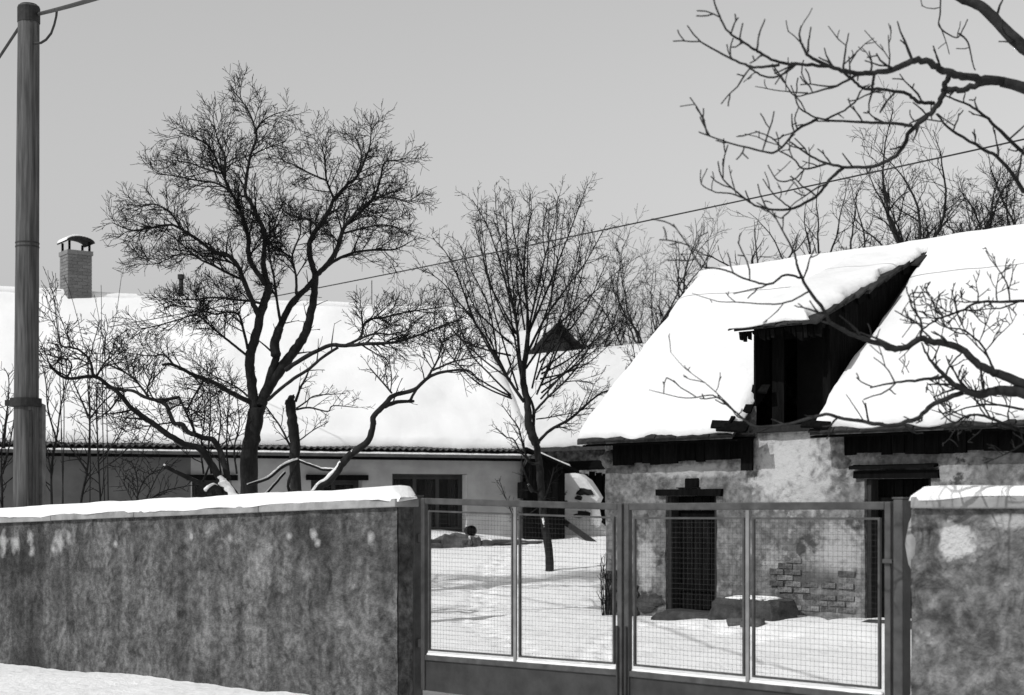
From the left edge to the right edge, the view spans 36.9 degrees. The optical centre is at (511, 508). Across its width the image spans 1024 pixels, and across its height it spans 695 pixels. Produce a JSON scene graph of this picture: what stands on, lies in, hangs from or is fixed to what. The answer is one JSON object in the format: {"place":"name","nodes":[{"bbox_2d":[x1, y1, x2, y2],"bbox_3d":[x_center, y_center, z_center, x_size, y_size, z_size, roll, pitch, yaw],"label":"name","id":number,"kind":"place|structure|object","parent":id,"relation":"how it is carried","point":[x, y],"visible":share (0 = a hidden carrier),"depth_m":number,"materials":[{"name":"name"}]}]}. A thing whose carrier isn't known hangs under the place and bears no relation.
{"place":"outdoors","nodes":[
{"label":"outdoors","id":0,"kind":"place"},
{"bbox_2d":[0,529,884,694],"bbox_3d":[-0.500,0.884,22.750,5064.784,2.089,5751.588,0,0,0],"label":"snow ground","id":1,"kind":"structure","parent":0,"point":[22,680],"depth_m":18.90,"materials":[{"name":"white snow"}]},
{"bbox_2d":[0,361,13,507],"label":"sapling","id":2,"kind":"object","parent":1,"relation":"on","point":[2,444],"visible":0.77,"depth_m":21.66,"materials":[{"name":"black plant"}]},
{"bbox_2d":[5,2,45,506],"bbox_3d":[-5.883,-1.993,18.515,0.433,8.156,0.385,0,0,0],"label":"utility pole","id":3,"kind":"object","parent":1,"relation":"on","point":[29,451],"visible":0.73,"depth_m":18.39,"materials":[{"name":"grey wood"}]},
{"bbox_2d":[0,27,17,57],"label":"overhead cable","id":4,"kind":"object","parent":3,"relation":"attached to","point":[9,42],"visible":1,"depth_m":18.99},
{"bbox_2d":[34,11,57,44],"bbox_3d":[-5.475,-5.696,18.179,0.120,0.285,0.664,0,0,-40],"label":"cable loop","id":5,"kind":"object","parent":3,"relation":"attached to","point":[50,33],"visible":0.9,"depth_m":18.24,"materials":[{"name":"black rubber"}]},
{"bbox_2d":[37,0,97,15],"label":"overhead cable","id":6,"kind":"object","parent":3,"relation":"attached to","point":[70,5],"visible":1,"depth_m":16.22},
{"bbox_2d":[39,349,81,504],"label":"sapling","id":7,"kind":"object","parent":1,"relation":"on","point":[51,465],"visible":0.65,"depth_m":22.60,"materials":[{"name":"black plant"}]},
{"bbox_2d":[48,335,115,502],"bbox_3d":[-6.433,-1.095,23.128,0.966,3.056,2.094,0,0,-7],"label":"sapling","id":8,"kind":"object","parent":1,"relation":"on","point":[82,464],"visible":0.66,"depth_m":23.06,"materials":[{"name":"black plant"}]},
{"bbox_2d":[43,267,121,503],"bbox_3d":[-7.355,-1.730,26.252,1.434,4.870,1.176,0,0,-27],"label":"whip shrub","id":9,"kind":"object","parent":1,"relation":"on","point":[62,453],"visible":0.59,"depth_m":26.09,"materials":[{"name":"black plant"}]},
{"bbox_2d":[80,371,145,501],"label":"sapling","id":10,"kind":"object","parent":1,"relation":"on","point":[101,457],"visible":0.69,"depth_m":22.26,"materials":[{"name":"black plant"}]},
{"bbox_2d":[39,272,258,494],"bbox_3d":[-5.361,-0.689,21.120,3.368,4.798,2.479,0,0,-37],"label":"leaning tree","id":11,"kind":"object","parent":1,"relation":"on","point":[225,486],"visible":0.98,"depth_m":20.91,"materials":[{"name":"black plant"}]},
{"bbox_2d":[108,454,198,500],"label":"sapling","id":12,"kind":"object","parent":1,"relation":"on","point":[144,481],"visible":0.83,"depth_m":23.72,"materials":[{"name":"black plant"}]},
{"bbox_2d":[0,485,418,694],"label":"garden wall","id":13,"kind":"structure","parent":1,"relation":"on","point":[307,592],"depth_m":14.36,"materials":[{"name":"concrete"}]},
{"bbox_2d":[0,234,534,537],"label":"long house","id":14,"kind":"structure","parent":1,"relation":"on","point":[438,441],"depth_m":35.31,"materials":[{"name":"paint"}]},
{"bbox_2d":[192,480,228,496],"bbox_3d":[-6.673,-0.020,33.853,0.860,1.240,0.085,0,0,-20],"label":"window","id":15,"kind":"structure","parent":14,"relation":"in","point":[195,492],"depth_m":33.78,"materials":[{"name":"paint"}]},
{"bbox_2d":[311,480,358,490],"bbox_3d":[-4.057,-0.030,34.805,1.174,1.260,0.085,0,0,-20],"label":"window","id":16,"kind":"structure","parent":14,"relation":"in","point":[337,484],"depth_m":34.84,"materials":[{"name":"paint"}]},
{"bbox_2d":[392,474,462,531],"bbox_3d":[-2.003,-0.130,35.553,1.792,1.340,0.085,0,0,-20],"label":"window","id":17,"kind":"structure","parent":14,"relation":"in","point":[448,486],"depth_m":35.65,"materials":[{"name":"glass"}]},
{"bbox_2d":[109,138,1023,326],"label":"overhead wire","id":18,"kind":"object","parent":14,"relation":"attached to","point":[641,221],"visible":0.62,"depth_m":22.61,"materials":[{"name":"black metal"}]},
{"bbox_2d":[92,60,484,493],"bbox_3d":[-3.349,-2.740,23.965,5.895,8.763,3.312,0,0,0],"label":"fruit tree","id":19,"kind":"object","parent":1,"relation":"on","point":[277,369],"visible":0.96,"depth_m":23.90,"materials":[{"name":"black plant"}]},
{"bbox_2d":[263,361,373,491],"bbox_3d":[-3.302,-0.512,25.567,2.144,4.031,1.428,0,0,0],"label":"pollard tree","id":20,"kind":"object","parent":1,"relation":"on","point":[293,435],"visible":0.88,"depth_m":25.44,"materials":[{"name":"black plant"}]},
{"bbox_2d":[247,303,495,492],"bbox_3d":[-1.959,-0.581,21.683,3.480,4.580,1.737,0,0,0],"label":"crooked tree","id":21,"kind":"object","parent":1,"relation":"on","point":[330,477],"visible":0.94,"depth_m":21.80,"materials":[{"name":"black plant"}]},
{"bbox_2d":[413,495,423,694],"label":"gate post","id":22,"kind":"object","parent":1,"relation":"on","point":[417,690],"visible":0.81,"depth_m":12.74,"materials":[{"name":"metal"}]},
{"bbox_2d":[421,498,624,694],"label":"gate leaf","id":23,"kind":"object","parent":22,"relation":"attached to","point":[461,674],"visible":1,"depth_m":11.92,"materials":[{"name":"paint"}]},
{"bbox_2d":[431,533,542,547],"bbox_3d":[-0.729,0.804,34.352,3.105,0.554,0.459,0,0,-20],"label":"terrace edge","id":24,"kind":"object","parent":1,"relation":"on","point":[450,540],"visible":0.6,"depth_m":34.13,"materials":[{"name":"stone"}]},
{"bbox_2d":[407,173,652,571],"bbox_3d":[0.487,-2.569,28.937,4.837,7.748,3.320,0,0,0],"label":"fan crowned tree","id":25,"kind":"object","parent":1,"relation":"on","point":[529,416],"visible":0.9,"depth_m":28.94,"materials":[{"name":"black plant"}]},
{"bbox_2d":[489,321,582,374],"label":"timber barn","id":26,"kind":"structure","parent":1,"relation":"on","point":[509,349],"depth_m":56.05,"materials":[{"name":"black wood"}]},
{"bbox_2d":[517,445,578,539],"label":"timber shed","id":27,"kind":"structure","parent":1,"relation":"on","point":[557,490],"depth_m":35.85,"materials":[{"name":"black wood"}]},
{"bbox_2d":[508,343,644,474],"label":"stone barn","id":28,"kind":"structure","parent":1,"relation":"on","point":[560,444],"depth_m":46.08,"materials":[{"name":"tile"}]},
{"bbox_2d":[565,520,596,541],"bbox_3d":[1.644,0.605,35.778,0.081,0.120,1.595,15,15,-44],"label":"leaning plank","id":29,"kind":"object","parent":1,"relation":"on","point":[584,535],"visible":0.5,"depth_m":35.86,"materials":[{"name":"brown wood"}]},
{"bbox_2d":[564,460,605,525],"bbox_3d":[2.123,-0.373,40.200,1.515,1.896,1.600,0,0,0],"label":"lean to","id":30,"kind":"object","parent":1,"relation":"on","point":[598,479],"visible":0.17,"depth_m":40.00,"materials":[{"name":"black wood"}]},
{"bbox_2d":[565,473,605,535],"bbox_3d":[1.690,-0.118,37.328,1.459,1.522,1.344,0,0,10],"label":"bake oven","id":31,"kind":"object","parent":1,"relation":"on","point":[581,488],"visible":0.7,"depth_m":36.98,"materials":[{"name":"paint"}]},
{"bbox_2d":[531,231,671,348],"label":"bare tree","id":32,"kind":"object","parent":1,"relation":"on","point":[612,341],"visible":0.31,"depth_m":55.22,"materials":[{"name":"black plant"}]},
{"bbox_2d":[597,552,616,615],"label":"dry weeds","id":33,"kind":"object","parent":1,"relation":"on","point":[605,599],"visible":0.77,"depth_m":22.36,"materials":[{"name":"black plant"}]},
{"bbox_2d":[543,200,729,344],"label":"bare tree","id":34,"kind":"object","parent":1,"relation":"on","point":[655,325],"visible":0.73,"depth_m":47.08,"materials":[{"name":"black plant"}]},
{"bbox_2d":[635,203,767,314],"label":"bare tree","id":35,"kind":"object","parent":1,"relation":"on","point":[683,282],"visible":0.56,"depth_m":43.79,"materials":[{"name":"black plant"}]},
{"bbox_2d":[726,618,741,625],"bbox_3d":[2.877,1.461,19.751,0.240,0.122,0.180,0,0,0],"label":"field stone","id":36,"kind":"object","parent":1,"relation":"on","point":[736,621],"visible":0.68,"depth_m":19.68,"materials":[{"name":"grey stone"}]},
{"bbox_2d":[707,595,798,620],"bbox_3d":[3.158,1.335,20.178,1.212,0.391,0.554,0,0,45],"label":"stone trough","id":37,"kind":"object","parent":1,"relation":"on","point":[721,604],"visible":0.56,"depth_m":19.91,"materials":[{"name":"grey stone"}]},
{"bbox_2d":[677,209,828,268],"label":"bare tree","id":38,"kind":"object","parent":1,"relation":"on","point":[756,252],"visible":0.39,"depth_m":38.04,"materials":[{"name":"black plant"}]},
{"bbox_2d":[750,617,764,626],"bbox_3d":[3.082,1.460,19.615,0.211,0.145,0.291,0,0,-36],"label":"field stone","id":39,"kind":"object","parent":1,"relation":"on","point":[759,621],"visible":0.4,"depth_m":19.50,"materials":[{"name":"grey stone"}]},
{"bbox_2d":[724,162,861,261],"bbox_3d":[7.189,-3.959,39.098,2.729,9.116,3.349,0,0,-41],"label":"bare tree","id":40,"kind":"object","parent":1,"relation":"on","point":[817,238],"visible":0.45,"depth_m":38.95,"materials":[{"name":"black plant"}]},
{"bbox_2d":[577,224,1023,623],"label":"old farmhouse","id":41,"kind":"object","parent":1,"relation":"on","point":[788,362],"visible":0.72,"depth_m":20.58,"materials":[{"name":"paint"}]},
{"bbox_2d":[679,497,714,610],"bbox_3d":[2.680,0.650,21.670,0.883,1.640,0.095,0,0,45],"label":"door","id":42,"kind":"structure","parent":41,"relation":"in","point":[700,537],"depth_m":21.71,"materials":[{"name":"black wood"}]},
{"bbox_2d":[878,479,928,617],"bbox_3d":[4.978,0.535,19.365,0.883,1.810,0.058,0,0,45],"label":"door","id":43,"kind":"structure","parent":41,"relation":"in","point":[887,489],"depth_m":19.52,"materials":[{"name":"black wood"}]},
{"bbox_2d":[650,0,1023,468],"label":"walnut tree","id":44,"kind":"object","parent":1,"relation":"on","point":[1011,35],"visible":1,"depth_m":8.47,"materials":[{"name":"black plant"}]},
{"bbox_2d":[773,163,960,254],"bbox_3d":[8.673,-3.993,37.771,4.314,9.392,3.419,0,0,0],"label":"bare tree","id":45,"kind":"object","parent":1,"relation":"on","point":[853,221],"visible":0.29,"depth_m":37.64,"materials":[{"name":"black plant"}]},
{"bbox_2d":[882,497,910,694],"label":"gate post","id":46,"kind":"object","parent":1,"relation":"on","point":[901,613],"visible":0.86,"depth_m":9.52,"materials":[{"name":"metal"}]},
{"bbox_2d":[624,502,892,694],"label":"gate leaf","id":47,"kind":"object","parent":46,"relation":"attached to","point":[638,681],"visible":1,"depth_m":10.36,"materials":[{"name":"paint"}]},
{"bbox_2d":[831,76,1023,249],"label":"bare tree","id":48,"kind":"object","parent":1,"relation":"on","point":[891,226],"visible":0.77,"depth_m":35.98,"materials":[{"name":"black plant"}]},
{"bbox_2d":[904,213,994,239],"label":"bare tree","id":49,"kind":"object","parent":1,"relation":"on","point":[923,232],"visible":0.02,"depth_m":39.31,"materials":[{"name":"black plant"}]},
{"bbox_2d":[905,485,1023,694],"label":"garden wall","id":50,"kind":"structure","parent":1,"relation":"on","point":[967,600],"depth_m":8.99,"materials":[{"name":"concrete"}]},
{"bbox_2d":[911,145,1023,236],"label":"bare tree","id":51,"kind":"object","parent":1,"relation":"on","point":[979,211],"visible":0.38,"depth_m":37.65,"materials":[{"name":"black plant"}]},
{"bbox_2d":[971,138,1023,226],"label":"bare tree","id":52,"kind":"object","parent":1,"relation":"on","point":[1010,215],"visible":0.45,"depth_m":38.34,"materials":[{"name":"black plant"}]},
{"bbox_2d":[464,525,476,535],"bbox_3d":[-0.936,0.497,34.769,0.250,0.250,0.374,0,0,-20],"label":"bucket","id":53,"kind":"object","parent":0,"point":[470,530],"visible":0.98,"depth_m":34.86,"materials":[{"name":"metal"}]},
{"bbox_2d":[0,0,1023,347],"label":"sky","id":54,"kind":"structure","parent":0,"point":[536,93],"materials":[{"name":"grey"}]}
]}

